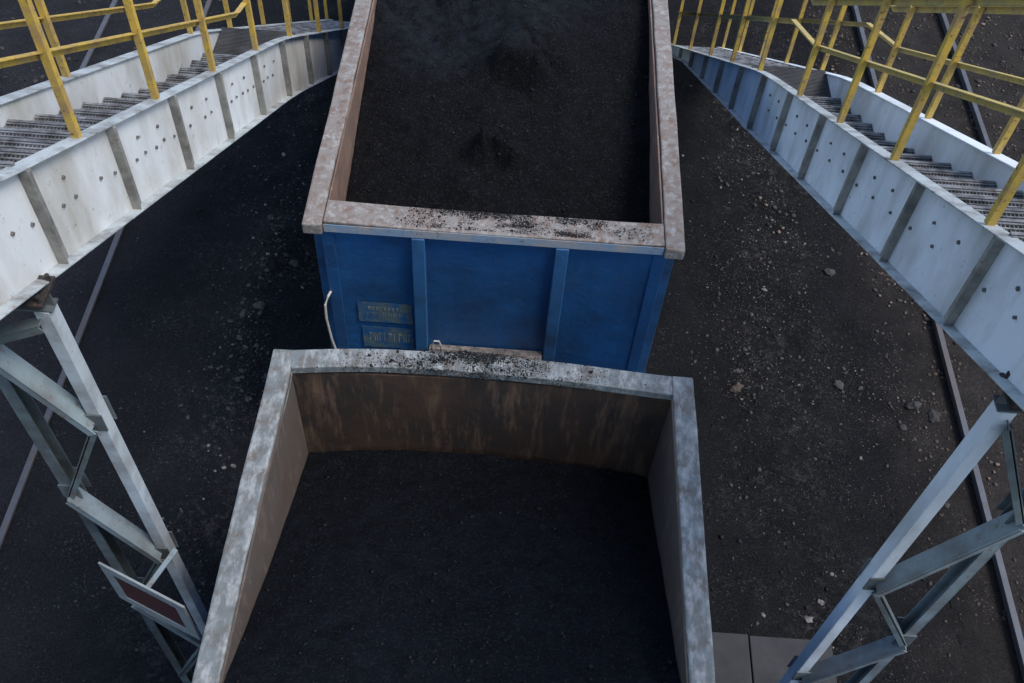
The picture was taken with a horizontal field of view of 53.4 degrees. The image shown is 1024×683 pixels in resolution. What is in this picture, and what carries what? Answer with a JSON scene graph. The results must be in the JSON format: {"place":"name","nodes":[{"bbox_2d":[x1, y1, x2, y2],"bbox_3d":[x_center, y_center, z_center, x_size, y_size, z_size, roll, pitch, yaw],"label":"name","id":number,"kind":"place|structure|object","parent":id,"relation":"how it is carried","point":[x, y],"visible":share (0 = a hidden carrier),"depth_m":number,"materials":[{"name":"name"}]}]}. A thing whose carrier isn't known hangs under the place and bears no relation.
{"place":"outdoors","nodes":[
{"label":"outdoors","id":0,"kind":"place"},
{"bbox_2d":[96,80,332,656],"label":"gravel","id":1,"kind":"structure","parent":0,"point":[203,583],"depth_m":13.38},
{"bbox_2d":[143,149,321,518],"bbox_3d":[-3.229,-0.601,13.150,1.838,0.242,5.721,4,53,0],"label":"gravel","id":2,"kind":"structure","parent":0,"point":[256,345],"depth_m":12.86,"materials":[{"name":"stone"}]},
{"bbox_2d":[0,0,1023,682],"bbox_3d":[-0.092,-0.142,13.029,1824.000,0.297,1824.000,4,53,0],"label":"ground","id":3,"kind":"structure","parent":0,"point":[48,538],"depth_m":12.70,"materials":[{"name":"black soil"}]},
{"bbox_2d":[0,273,207,682],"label":"support trestle","id":4,"kind":"object","parent":3,"relation":"on","point":[90,413],"visible":0.76,"depth_m":6.26,"materials":[{"name":"grey metal"}]},
{"bbox_2d":[98,548,201,639],"bbox_3d":[-2.388,1.655,6.981,0.690,0.593,0.312,22,55,13],"label":"sign board","id":5,"kind":"object","parent":4,"relation":"hanging from","point":[147,598],"visible":1,"depth_m":6.85,"materials":[{"name":"grey metal"}]},
{"bbox_2d":[0,0,211,548],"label":"railway track","id":6,"kind":"structure","parent":3,"relation":"on","point":[13,504],"depth_m":12.78,"materials":[{"name":"metal"}]},
{"bbox_2d":[0,0,222,432],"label":"ballast","id":7,"kind":"structure","parent":3,"relation":"on","point":[41,76],"depth_m":15.96,"materials":[{"name":"grey stone"}]},
{"bbox_2d":[0,0,349,319],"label":"stairway","id":8,"kind":"object","parent":3,"relation":"on","point":[94,156],"visible":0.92,"depth_m":6.62,"materials":[{"name":"white paint"}]},
{"bbox_2d":[253,301,265,309],"bbox_3d":[-3.219,-0.467,12.958,0.163,0.096,0.127,4,53,0],"label":"stone","id":9,"kind":"object","parent":3,"relation":"on","point":[260,305],"visible":1,"depth_m":12.93,"materials":[{"name":"grey stone"}]},
{"bbox_2d":[288,260,298,266],"bbox_3d":[-2.898,-1.034,13.504,0.141,0.069,0.106,4,53,0],"label":"stone","id":10,"kind":"object","parent":3,"relation":"on","point":[293,263],"visible":1,"depth_m":13.49,"materials":[{"name":"grey stone"}]},
{"bbox_2d":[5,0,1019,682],"bbox_3d":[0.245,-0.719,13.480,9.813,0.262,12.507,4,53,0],"label":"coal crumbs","id":11,"kind":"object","parent":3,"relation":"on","point":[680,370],"visible":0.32,"depth_m":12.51,"materials":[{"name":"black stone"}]},
{"bbox_2d":[728,381,743,392],"bbox_3d":[2.786,0.582,12.664,0.138,0.139,0.172,30,57,18],"label":"stone","id":12,"kind":"object","parent":3,"relation":"on","point":[737,387],"visible":1,"depth_m":12.64,"materials":[{"name":"beige stone"}]},
{"bbox_2d":[732,368,740,372],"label":"stone","id":13,"kind":"object","parent":3,"relation":"on","point":[737,370],"visible":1,"depth_m":12.81,"materials":[{"name":"grey stone"}]},
{"bbox_2d":[712,632,836,682],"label":"concrete slab","id":14,"kind":"structure","parent":3,"relation":"on","point":[741,658],"depth_m":10.55,"materials":[{"name":"grey concrete"}]},
{"bbox_2d":[778,371,1023,682],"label":"support trestle","id":15,"kind":"object","parent":14,"relation":"on","point":[968,555],"visible":0.88,"depth_m":6.08,"materials":[{"name":"blue paint"}]},
{"bbox_2d":[800,615,812,622],"bbox_3d":[3.177,2.992,10.949,0.144,0.072,0.082,4,53,0],"label":"stone","id":16,"kind":"object","parent":3,"relation":"on","point":[807,619],"visible":1,"depth_m":10.93,"materials":[{"name":"grey stone"}]},
{"bbox_2d":[817,599,823,604],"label":"stone","id":17,"kind":"object","parent":3,"relation":"on","point":[820,602],"visible":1,"depth_m":11.07,"materials":[{"name":"white stone"}]},
{"bbox_2d":[823,268,835,275],"bbox_3d":[4.322,-0.942,13.846,0.179,0.115,0.119,4,53,0],"label":"stone","id":18,"kind":"object","parent":3,"relation":"on","point":[829,272],"visible":1,"depth_m":13.81,"materials":[{"name":"grey stone"}]},
{"bbox_2d":[832,380,843,389],"bbox_3d":[4.120,0.541,12.836,0.141,0.066,0.131,21,55,12],"label":"stone","id":19,"kind":"object","parent":3,"relation":"on","point":[838,384],"visible":1,"depth_m":12.81,"materials":[{"name":"grey stone"}]},
{"bbox_2d":[671,0,1023,410],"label":"stairway","id":20,"kind":"object","parent":3,"relation":"on","point":[925,211],"visible":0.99,"depth_m":6.83,"materials":[{"name":"blue paint"}]},
{"bbox_2d":[905,401,921,409],"bbox_3d":[5.001,0.791,12.688,0.212,0.172,0.148,4,53,0],"label":"stone","id":21,"kind":"object","parent":3,"relation":"on","point":[910,405],"visible":1,"depth_m":12.63,"materials":[{"name":"grey stone"}]},
{"bbox_2d":[807,0,1023,623],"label":"ballast","id":22,"kind":"structure","parent":3,"relation":"on","point":[1004,618],"depth_m":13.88,"materials":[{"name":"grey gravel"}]},
{"bbox_2d":[928,409,940,423],"bbox_3d":[5.215,0.922,12.585,0.136,0.093,0.204,19,54,11],"label":"stone","id":23,"kind":"object","parent":3,"relation":"on","point":[933,416],"visible":1,"depth_m":12.56,"materials":[{"name":"grey stone"}]},
{"bbox_2d":[851,6,1023,680],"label":"railway track","id":24,"kind":"structure","parent":3,"relation":"on","point":[1010,609],"depth_m":12.46,"materials":[{"name":"metal"}]},
{"bbox_2d":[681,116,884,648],"bbox_3d":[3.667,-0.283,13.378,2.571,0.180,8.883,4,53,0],"label":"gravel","id":25,"kind":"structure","parent":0,"point":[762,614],"depth_m":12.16,"materials":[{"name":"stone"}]},
{"bbox_2d":[667,22,955,680],"bbox_3d":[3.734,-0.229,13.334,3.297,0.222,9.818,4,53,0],"label":"gravel","id":26,"kind":"structure","parent":0,"point":[859,388],"depth_m":13.37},
{"bbox_2d":[669,128,954,450],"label":"gravel","id":27,"kind":"structure","parent":0,"point":[773,232],"depth_m":13.63,"materials":[{"name":"stone"}]},
{"bbox_2d":[758,13,1023,479],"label":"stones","id":28,"kind":"object","parent":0,"point":[879,295],"visible":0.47,"depth_m":14.21,"materials":[{"name":"grey stone"}]},
{"bbox_3d":[-0.282,0.640,12.418,2.702,0.291,38.000,4,53,0],"label":"railway track","id":29,"kind":"object","parent":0,"visible":0},
{"bbox_2d":[192,345,714,682],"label":"coal wagon","id":30,"kind":"object","parent":29,"relation":"on","point":[492,404],"visible":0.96,"depth_m":7.46,"materials":[{"name":"grey paint"}]},
{"bbox_2d":[225,449,679,682],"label":"coal heap","id":31,"kind":"object","parent":30,"relation":"in","point":[400,566],"visible":1,"depth_m":7.01,"materials":[{"name":"black stone"}]},
{"bbox_2d":[302,0,684,372],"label":"coal wagon","id":32,"kind":"object","parent":29,"relation":"on","point":[588,292],"visible":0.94,"depth_m":8.87,"materials":[{"name":"blue paint"}]},
{"bbox_2d":[347,0,648,222],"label":"coal heap","id":33,"kind":"object","parent":32,"relation":"in","point":[531,107],"visible":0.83,"depth_m":9.68,"materials":[{"name":"black stone"}]}
]}

